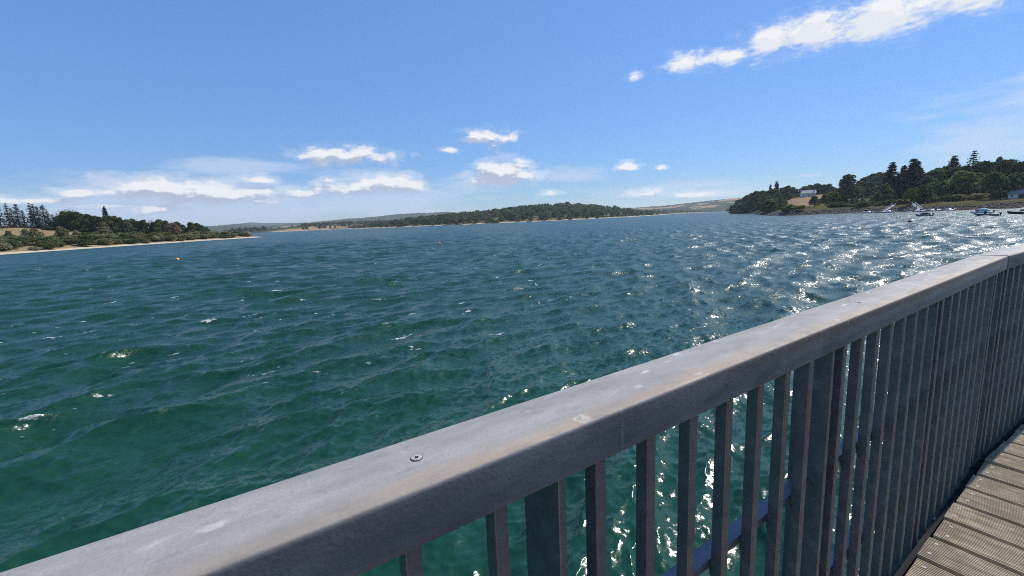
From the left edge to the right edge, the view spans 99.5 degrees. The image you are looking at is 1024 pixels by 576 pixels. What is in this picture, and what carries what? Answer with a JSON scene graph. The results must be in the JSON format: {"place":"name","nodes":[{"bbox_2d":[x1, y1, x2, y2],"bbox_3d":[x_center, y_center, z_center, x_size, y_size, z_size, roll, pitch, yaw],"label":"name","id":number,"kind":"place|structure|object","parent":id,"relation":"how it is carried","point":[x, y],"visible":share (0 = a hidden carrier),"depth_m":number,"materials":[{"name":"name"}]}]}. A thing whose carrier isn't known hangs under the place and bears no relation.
{"place":"outdoors","nodes":[
{"label":"outdoors","id":0,"kind":"place"},
{"bbox_2d":[0,227,255,254],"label":"bank","id":1,"kind":"structure","parent":0,"point":[16,231],"depth_m":276.89,"materials":[{"name":"beige sand"}]},
{"bbox_2d":[0,209,10,227],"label":"conifer tree","id":2,"kind":"object","parent":1,"relation":"on","point":[1,220],"visible":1,"depth_m":322.07,"materials":[{"name":"green plant"}]},
{"bbox_2d":[0,242,12,250],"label":"bush","id":3,"kind":"object","parent":1,"relation":"on","point":[5,245],"visible":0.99,"depth_m":207.72,"materials":[{"name":"green plant"}]},
{"bbox_2d":[0,203,16,227],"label":"conifer tree","id":4,"kind":"object","parent":1,"relation":"on","point":[10,219],"visible":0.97,"depth_m":327.34,"materials":[{"name":"green plant"}]},
{"bbox_2d":[0,240,20,249],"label":"bush","id":5,"kind":"object","parent":1,"relation":"on","point":[14,243],"visible":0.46,"depth_m":212.41,"materials":[{"name":"green plant"}]},
{"bbox_2d":[12,204,27,227],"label":"conifer tree","id":6,"kind":"object","parent":1,"relation":"on","point":[19,223],"visible":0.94,"depth_m":334.40,"materials":[{"name":"green plant"}]},
{"bbox_2d":[9,237,32,243],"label":"bush","id":7,"kind":"object","parent":1,"relation":"on","point":[25,239],"visible":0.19,"depth_m":224.60,"materials":[{"name":"green plant"}]},
{"bbox_2d":[20,210,28,227],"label":"conifer tree","id":8,"kind":"object","parent":1,"relation":"on","point":[23,216],"visible":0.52,"depth_m":342.83,"materials":[{"name":"green plant"}]},
{"bbox_2d":[25,203,38,228],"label":"conifer tree","id":9,"kind":"object","parent":1,"relation":"on","point":[31,216],"visible":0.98,"depth_m":335.71,"materials":[{"name":"green plant"}]},
{"bbox_2d":[27,228,45,237],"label":"broadleaf tree","id":10,"kind":"object","parent":1,"relation":"on","point":[33,232],"visible":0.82,"depth_m":257.14,"materials":[{"name":"green plant"}]},
{"bbox_2d":[34,207,45,228],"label":"conifer tree","id":11,"kind":"object","parent":1,"relation":"on","point":[39,218],"visible":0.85,"depth_m":338.75,"materials":[{"name":"green plant"}]},
{"bbox_2d":[36,205,50,228],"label":"conifer tree","id":12,"kind":"object","parent":1,"relation":"on","point":[43,213],"visible":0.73,"depth_m":344.11,"materials":[{"name":"green plant"}]},
{"bbox_2d":[35,242,58,248],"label":"bush","id":13,"kind":"object","parent":1,"relation":"on","point":[50,245],"visible":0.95,"depth_m":225.20,"materials":[{"name":"green plant"}]},
{"bbox_2d":[31,236,62,243],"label":"bush","id":14,"kind":"object","parent":1,"relation":"on","point":[38,238],"visible":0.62,"depth_m":236.19,"materials":[{"name":"green plant"}]},
{"bbox_2d":[42,239,64,244],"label":"bush","id":15,"kind":"object","parent":1,"relation":"on","point":[55,240],"visible":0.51,"depth_m":234.29,"materials":[{"name":"green plant"}]},
{"bbox_2d":[48,217,61,226],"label":"broadleaf tree","id":16,"kind":"object","parent":1,"relation":"on","point":[54,221],"visible":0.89,"depth_m":334.28,"materials":[{"name":"green plant"}]},
{"bbox_2d":[52,211,68,225],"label":"broadleaf tree","id":17,"kind":"object","parent":1,"relation":"on","point":[61,215],"visible":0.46,"depth_m":336.05,"materials":[{"name":"green plant"}]},
{"bbox_2d":[57,228,69,238],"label":"broadleaf tree","id":18,"kind":"object","parent":1,"relation":"on","point":[63,232],"visible":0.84,"depth_m":270.39,"materials":[{"name":"green plant"}]},
{"bbox_2d":[60,238,76,244],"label":"bush","id":19,"kind":"object","parent":1,"relation":"on","point":[69,241],"visible":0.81,"depth_m":246.07,"materials":[{"name":"green plant"}]},
{"bbox_2d":[59,211,80,225],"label":"broadleaf tree","id":20,"kind":"object","parent":1,"relation":"on","point":[67,215],"visible":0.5,"depth_m":334.28,"materials":[{"name":"green plant"}]},
{"bbox_2d":[67,211,87,230],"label":"broadleaf tree","id":21,"kind":"object","parent":1,"relation":"on","point":[73,217],"visible":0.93,"depth_m":334.10,"materials":[{"name":"green plant"}]},
{"bbox_2d":[74,239,96,245],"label":"bush","id":22,"kind":"object","parent":1,"relation":"on","point":[82,242],"visible":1,"depth_m":247.44,"materials":[{"name":"green plant"}]},
{"bbox_2d":[79,214,93,228],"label":"broadleaf tree","id":23,"kind":"object","parent":1,"relation":"on","point":[86,216],"visible":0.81,"depth_m":338.68,"materials":[{"name":"green plant"}]},
{"bbox_2d":[77,235,97,240],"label":"bush","id":24,"kind":"object","parent":1,"relation":"on","point":[91,237],"visible":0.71,"depth_m":258.53,"materials":[{"name":"green plant"}]},
{"bbox_2d":[91,217,110,229],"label":"broadleaf tree","id":25,"kind":"object","parent":1,"relation":"on","point":[97,220],"visible":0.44,"depth_m":336.48,"materials":[{"name":"green plant"}]},
{"bbox_2d":[92,226,113,233],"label":"broadleaf tree","id":26,"kind":"object","parent":1,"relation":"on","point":[103,230],"visible":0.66,"depth_m":284.46,"materials":[{"name":"green plant"}]},
{"bbox_2d":[93,221,112,233],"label":"broadleaf tree","id":27,"kind":"object","parent":1,"relation":"on","point":[101,223],"visible":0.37,"depth_m":287.62,"materials":[{"name":"green plant"}]},
{"bbox_2d":[96,238,112,244],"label":"bush","id":28,"kind":"object","parent":1,"relation":"on","point":[104,241],"visible":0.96,"depth_m":261.20,"materials":[{"name":"green plant"}]},
{"bbox_2d":[101,215,120,228],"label":"broadleaf tree","id":29,"kind":"object","parent":1,"relation":"on","point":[107,219],"visible":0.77,"depth_m":336.81,"materials":[{"name":"green plant"}]},
{"bbox_2d":[121,219,133,232],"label":"broadleaf tree","id":30,"kind":"object","parent":1,"relation":"on","point":[127,223],"visible":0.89,"depth_m":341.58,"materials":[{"name":"green plant"}]},
{"bbox_2d":[136,219,149,230],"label":"broadleaf tree","id":31,"kind":"object","parent":1,"relation":"on","point":[141,223],"visible":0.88,"depth_m":346.67,"materials":[{"name":"green plant"}]},
{"bbox_2d":[151,219,164,231],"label":"broadleaf tree","id":32,"kind":"object","parent":1,"relation":"on","point":[158,223],"visible":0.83,"depth_m":348.26,"materials":[{"name":"green plant"}]},
{"bbox_2d":[164,222,180,233],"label":"broadleaf tree","id":33,"kind":"object","parent":1,"relation":"on","point":[173,228],"visible":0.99,"depth_m":335.67,"materials":[{"name":"pink plant"}]},
{"bbox_2d":[184,222,198,231],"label":"broadleaf tree","id":34,"kind":"object","parent":1,"relation":"on","point":[189,226],"visible":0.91,"depth_m":361.81,"materials":[{"name":"green plant"}]},
{"bbox_2d":[186,222,309,227],"bbox_3d":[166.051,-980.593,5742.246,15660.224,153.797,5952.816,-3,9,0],"label":"distant hills","id":35,"kind":"structure","parent":0,"point":[253,223],"depth_m":6775.14,"materials":[{"name":"green plant"}]},
{"bbox_2d":[238,223,367,232],"bbox_3d":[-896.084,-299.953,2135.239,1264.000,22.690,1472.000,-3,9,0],"label":"bank","id":36,"kind":"structure","parent":0,"point":[292,229],"depth_m":1625.55,"materials":[{"name":"beige sand"}]},
{"bbox_2d":[224,220,388,232],"bbox_3d":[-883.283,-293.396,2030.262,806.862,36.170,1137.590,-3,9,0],"label":"wood","id":37,"kind":"object","parent":36,"relation":"on","point":[320,226],"visible":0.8,"depth_m":1774.22,"materials":[{"name":"green plant"}]},
{"bbox_2d":[204,212,458,232],"bbox_3d":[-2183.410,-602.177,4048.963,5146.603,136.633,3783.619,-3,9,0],"label":"hills","id":38,"kind":"structure","parent":0,"point":[220,228],"depth_m":4090.18,"materials":[{"name":"green plant"}]},
{"bbox_2d":[0,208,1023,575],"bbox_3d":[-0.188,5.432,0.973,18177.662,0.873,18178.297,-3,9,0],"label":"lake water","id":39,"kind":"structure","parent":0,"point":[140,386],"depth_m":20.93,"materials":[{"name":"teal liquid"}]},
{"bbox_2d":[970,208,994,213],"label":"motorboat","id":40,"kind":"object","parent":39,"relation":"on","point":[979,210],"visible":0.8,"depth_m":168.98,"materials":[{"name":"white plastic"}]},
{"bbox_2d":[975,211,1001,215],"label":"motorboat","id":41,"kind":"object","parent":39,"relation":"on","point":[984,213],"visible":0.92,"depth_m":143.72,"materials":[{"name":"blue plastic"}]},
{"bbox_2d":[0,0,1023,227],"label":"sky","id":42,"kind":"structure","parent":0,"point":[202,112],"materials":[{"name":"blue"}]},
{"bbox_2d":[336,210,700,228],"bbox_3d":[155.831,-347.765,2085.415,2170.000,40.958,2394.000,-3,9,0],"label":"bank","id":43,"kind":"structure","parent":0,"point":[535,218],"depth_m":997.31,"materials":[{"name":"beige sand"}]},
{"bbox_2d":[362,203,650,226],"bbox_3d":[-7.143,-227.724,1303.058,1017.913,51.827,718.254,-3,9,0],"label":"woodland","id":44,"kind":"object","parent":43,"relation":"on","point":[574,209],"visible":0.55,"depth_m":1107.72,"materials":[{"name":"green plant"}]},
{"bbox_2d":[638,209,701,213],"bbox_3d":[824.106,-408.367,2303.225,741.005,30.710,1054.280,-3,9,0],"label":"wood","id":45,"kind":"object","parent":43,"relation":"on","point":[663,211],"visible":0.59,"depth_m":2420.49,"materials":[{"name":"green plant"}]},
{"bbox_2d":[625,198,753,211],"bbox_3d":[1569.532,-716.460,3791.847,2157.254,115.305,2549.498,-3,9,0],"label":"farmed hills","id":46,"kind":"structure","parent":0,"point":[721,205],"depth_m":3268.38,"materials":[{"name":"green plant"}]},
{"bbox_2d":[730,189,1023,215],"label":"bank","id":47,"kind":"structure","parent":0,"point":[798,201],"depth_m":278.96,"materials":[{"name":"beige soil"}]},
{"bbox_2d":[736,202,748,212],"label":"broadleaf tree","id":48,"kind":"object","parent":47,"relation":"on","point":[740,207],"visible":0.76,"depth_m":624.07,"materials":[{"name":"green plant"}]},
{"bbox_2d":[743,200,754,211],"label":"broadleaf tree","id":49,"kind":"object","parent":47,"relation":"on","point":[748,203],"visible":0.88,"depth_m":593.29,"materials":[{"name":"green plant"}]},
{"bbox_2d":[758,189,776,199],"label":"broadleaf tree","id":50,"kind":"object","parent":47,"relation":"on","point":[771,192],"visible":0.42,"depth_m":563.40,"materials":[{"name":"green plant"}]},
{"bbox_2d":[760,199,778,212],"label":"broadleaf tree","id":51,"kind":"object","parent":47,"relation":"on","point":[765,203],"visible":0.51,"depth_m":406.27,"materials":[{"name":"green plant"}]},
{"bbox_2d":[765,201,780,211],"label":"broadleaf tree","id":52,"kind":"object","parent":47,"relation":"on","point":[772,205],"visible":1,"depth_m":384.68,"materials":[{"name":"green plant"}]},
{"bbox_2d":[786,204,797,210],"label":"bush","id":53,"kind":"object","parent":47,"relation":"on","point":[791,207],"visible":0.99,"depth_m":311.42,"materials":[{"name":"green plant"}]},
{"bbox_2d":[800,189,816,197],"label":"farmhouse","id":54,"kind":"object","parent":47,"relation":"on","point":[806,193],"visible":0.99,"depth_m":485.36,"materials":[{"name":"stone"}]},
{"bbox_2d":[808,196,821,206],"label":"broadleaf tree","id":55,"kind":"object","parent":47,"relation":"on","point":[815,200],"visible":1,"depth_m":354.84,"materials":[{"name":"green plant"}]},
{"bbox_2d":[816,184,827,194],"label":"broadleaf tree","id":56,"kind":"object","parent":47,"relation":"on","point":[821,189],"visible":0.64,"depth_m":549.64,"materials":[{"name":"green plant"}]},
{"bbox_2d":[820,194,832,205],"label":"broadleaf tree","id":57,"kind":"object","parent":47,"relation":"on","point":[824,197],"visible":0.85,"depth_m":362.37,"materials":[{"name":"green plant"}]},
{"bbox_2d":[820,184,836,194],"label":"broadleaf tree","id":58,"kind":"object","parent":47,"relation":"on","point":[829,187],"visible":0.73,"depth_m":544.44,"materials":[{"name":"green plant"}]},
{"bbox_2d":[827,202,847,206],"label":"bush","id":59,"kind":"object","parent":47,"relation":"on","point":[837,204],"visible":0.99,"depth_m":315.34,"materials":[{"name":"green plant"}]},
{"bbox_2d":[836,195,849,203],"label":"broadleaf tree","id":60,"kind":"object","parent":47,"relation":"on","point":[843,198],"visible":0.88,"depth_m":335.67,"materials":[{"name":"green plant"}]},
{"bbox_2d":[834,185,852,198],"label":"broadleaf tree","id":61,"kind":"object","parent":47,"relation":"on","point":[841,190],"visible":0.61,"depth_m":404.25,"materials":[{"name":"green plant"}]},
{"bbox_2d":[835,184,855,198],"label":"broadleaf tree","id":62,"kind":"object","parent":47,"relation":"on","point":[852,192],"visible":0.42,"depth_m":403.70,"materials":[{"name":"green plant"}]},
{"bbox_2d":[838,174,857,196],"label":"tree","id":63,"kind":"object","parent":47,"relation":"on","point":[847,179],"visible":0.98,"depth_m":400.83,"materials":[{"name":"green plant"}]},
{"bbox_2d":[848,183,864,199],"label":"broadleaf tree","id":64,"kind":"object","parent":47,"relation":"on","point":[858,189],"visible":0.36,"depth_m":406.68,"materials":[{"name":"green plant"}]},
{"bbox_2d":[855,201,872,206],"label":"bush","id":65,"kind":"object","parent":47,"relation":"on","point":[866,203],"visible":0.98,"depth_m":297.31,"materials":[{"name":"green plant"}]},
{"bbox_2d":[869,193,882,200],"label":"broadleaf tree","id":66,"kind":"object","parent":47,"relation":"on","point":[877,196],"visible":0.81,"depth_m":315.99,"materials":[{"name":"green plant"}]},
{"bbox_2d":[870,176,882,185],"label":"broadleaf tree","id":67,"kind":"object","parent":47,"relation":"on","point":[877,180],"visible":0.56,"depth_m":458.54,"materials":[{"name":"green plant"}]},
{"bbox_2d":[871,183,896,200],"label":"broadleaf tree","id":68,"kind":"object","parent":47,"relation":"on","point":[885,190],"visible":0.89,"depth_m":319.22,"materials":[{"name":"green plant"}]},
{"bbox_2d":[877,199,896,204],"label":"bush","id":69,"kind":"object","parent":47,"relation":"on","point":[889,201],"visible":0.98,"depth_m":285.12,"materials":[{"name":"green plant"}]},
{"bbox_2d":[881,162,898,194],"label":"conifer tree","id":70,"kind":"object","parent":47,"relation":"on","point":[891,173],"visible":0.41,"depth_m":334.69,"materials":[{"name":"green plant"}]},
{"bbox_2d":[765,202,1023,215],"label":"bank stones","id":71,"kind":"object","parent":47,"relation":"on","point":[878,209],"visible":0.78,"depth_m":262.77,"materials":[{"name":"grey stone"}]},
{"bbox_2d":[891,173,901,198],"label":"conifer tree","id":72,"kind":"object","parent":47,"relation":"on","point":[897,182],"visible":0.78,"depth_m":330.43,"materials":[{"name":"green plant"}]},
{"bbox_2d":[896,174,909,199],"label":"conifer tree","id":73,"kind":"object","parent":47,"relation":"on","point":[904,182],"visible":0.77,"depth_m":326.23,"materials":[{"name":"green plant"}]},
{"bbox_2d":[898,159,919,196],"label":"conifer tree","id":74,"kind":"object","parent":47,"relation":"on","point":[912,169],"visible":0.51,"depth_m":323.41,"materials":[{"name":"green plant"}]},
{"bbox_2d":[902,189,917,204],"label":"broadleaf tree","id":75,"kind":"object","parent":47,"relation":"on","point":[910,194],"visible":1,"depth_m":263.99,"materials":[{"name":"green plant"}]},
{"bbox_2d":[905,171,920,198],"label":"conifer tree","id":76,"kind":"object","parent":47,"relation":"on","point":[916,178],"visible":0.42,"depth_m":319.81,"materials":[{"name":"green plant"}]},
{"bbox_2d":[913,185,932,203],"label":"broadleaf tree","id":77,"kind":"object","parent":47,"relation":"on","point":[923,191],"visible":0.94,"depth_m":265.29,"materials":[{"name":"green plant"}]},
{"bbox_2d":[913,175,940,192],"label":"broadleaf tree","id":78,"kind":"object","parent":47,"relation":"on","point":[926,180],"visible":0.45,"depth_m":311.64,"materials":[{"name":"green plant"}]},
{"bbox_2d":[923,185,936,203],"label":"broadleaf tree","id":79,"kind":"object","parent":47,"relation":"on","point":[930,188],"visible":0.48,"depth_m":266.05,"materials":[{"name":"green plant"}]},
{"bbox_2d":[919,169,947,183],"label":"broadleaf tree","id":80,"kind":"object","parent":47,"relation":"on","point":[936,174],"visible":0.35,"depth_m":314.36,"materials":[{"name":"green plant"}]},
{"bbox_2d":[928,182,942,194],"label":"broadleaf tree","id":81,"kind":"object","parent":47,"relation":"on","point":[934,185],"visible":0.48,"depth_m":287.90,"materials":[{"name":"green plant"}]},
{"bbox_2d":[932,168,949,181],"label":"broadleaf tree","id":82,"kind":"object","parent":47,"relation":"on","point":[945,175],"visible":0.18,"depth_m":314.24,"materials":[{"name":"green plant"}]},
{"bbox_2d":[936,181,953,196],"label":"broadleaf tree","id":83,"kind":"object","parent":47,"relation":"on","point":[943,185],"visible":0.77,"depth_m":285.11,"materials":[{"name":"green plant"}]},
{"bbox_2d":[936,194,959,200],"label":"bush","id":84,"kind":"object","parent":47,"relation":"on","point":[947,197],"visible":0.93,"depth_m":263.78,"materials":[{"name":"green plant"}]},
{"bbox_2d":[943,183,960,195],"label":"broadleaf tree","id":85,"kind":"object","parent":47,"relation":"on","point":[954,188],"visible":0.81,"depth_m":282.68,"materials":[{"name":"green plant"}]},
{"bbox_2d":[948,155,961,167],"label":"conifer tree","id":86,"kind":"object","parent":47,"relation":"on","point":[954,162],"visible":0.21,"depth_m":342.30,"materials":[{"name":"green plant"}]},
{"bbox_2d":[942,194,968,200],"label":"bush","id":87,"kind":"object","parent":47,"relation":"on","point":[961,196],"visible":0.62,"depth_m":260.93,"materials":[{"name":"green plant"}]},
{"bbox_2d":[944,170,973,189],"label":"broadleaf tree","id":88,"kind":"object","parent":47,"relation":"on","point":[953,178],"visible":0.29,"depth_m":293.56,"materials":[{"name":"green plant"}]},
{"bbox_2d":[950,165,973,177],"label":"broadleaf tree","id":89,"kind":"object","parent":47,"relation":"on","point":[966,168],"visible":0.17,"depth_m":304.10,"materials":[{"name":"green plant"}]},
{"bbox_2d":[959,182,975,195],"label":"broadleaf tree","id":90,"kind":"object","parent":47,"relation":"on","point":[967,188],"visible":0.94,"depth_m":280.10,"materials":[{"name":"green plant"}]},
{"bbox_2d":[957,172,981,191],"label":"broadleaf tree","id":91,"kind":"object","parent":47,"relation":"on","point":[968,176],"visible":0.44,"depth_m":286.50,"materials":[{"name":"green plant"}]},
{"bbox_2d":[966,150,980,165],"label":"conifer tree","id":92,"kind":"object","parent":47,"relation":"on","point":[971,158],"visible":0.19,"depth_m":335.83,"materials":[{"name":"green plant"}]},
{"bbox_2d":[965,195,983,199],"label":"bush","id":93,"kind":"object","parent":47,"relation":"on","point":[971,197],"visible":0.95,"depth_m":262.26,"materials":[{"name":"green plant"}]},
{"bbox_2d":[973,160,1007,175],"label":"broadleaf tree","id":94,"kind":"object","parent":47,"relation":"on","point":[986,166],"visible":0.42,"depth_m":302.75,"materials":[{"name":"green plant"}]},
{"bbox_2d":[979,171,1010,198],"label":"broadleaf tree","id":95,"kind":"object","parent":47,"relation":"on","point":[997,179],"visible":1,"depth_m":255.19,"materials":[{"name":"green plant"}]},
{"bbox_2d":[988,192,1007,198],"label":"bush","id":96,"kind":"object","parent":47,"relation":"on","point":[1001,194],"visible":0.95,"depth_m":257.51,"materials":[{"name":"green plant"}]},
{"bbox_2d":[1000,159,1019,172],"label":"broadleaf tree","id":97,"kind":"object","parent":47,"relation":"on","point":[1009,163],"visible":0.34,"depth_m":301.96,"materials":[{"name":"green plant"}]},
{"bbox_2d":[1002,173,1023,191],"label":"broadleaf tree","id":98,"kind":"object","parent":47,"relation":"on","point":[1016,180],"visible":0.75,"depth_m":252.79,"materials":[{"name":"green plant"}]},
{"bbox_2d":[1006,162,1023,173],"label":"broadleaf tree","id":99,"kind":"object","parent":47,"relation":"on","point":[1015,169],"visible":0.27,"depth_m":292.44,"materials":[{"name":"green plant"}]},
{"bbox_2d":[1008,189,1023,198],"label":"boathouse","id":100,"kind":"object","parent":47,"relation":"on","point":[1016,194],"visible":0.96,"depth_m":250.13,"materials":[{"name":"stone"}]},
{"bbox_2d":[1012,161,1023,172],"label":"broadleaf tree","id":101,"kind":"object","parent":47,"relation":"on","point":[1017,164],"visible":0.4,"depth_m":293.45,"materials":[{"name":"green plant"}]},
{"bbox_2d":[894,461,1023,575],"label":"boardwalk","id":102,"kind":"structure","parent":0,"point":[976,528],"depth_m":1.69,"materials":[{"name":"wood"}]},
{"bbox_2d":[0,255,1007,575],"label":"railing","id":103,"kind":"object","parent":102,"relation":"attached to","point":[404,501],"visible":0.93,"depth_m":0.75,"materials":[{"name":"metal"}]},
{"bbox_2d":[979,418,1023,473],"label":"boardwalk","id":104,"kind":"structure","parent":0,"point":[1006,451],"depth_m":2.21,"materials":[{"name":"wood"}]},
{"bbox_2d":[973,244,1023,465],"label":"railing","id":105,"kind":"object","parent":104,"relation":"attached to","point":[1001,415],"visible":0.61,"depth_m":2.23,"materials":[{"name":"metal"}]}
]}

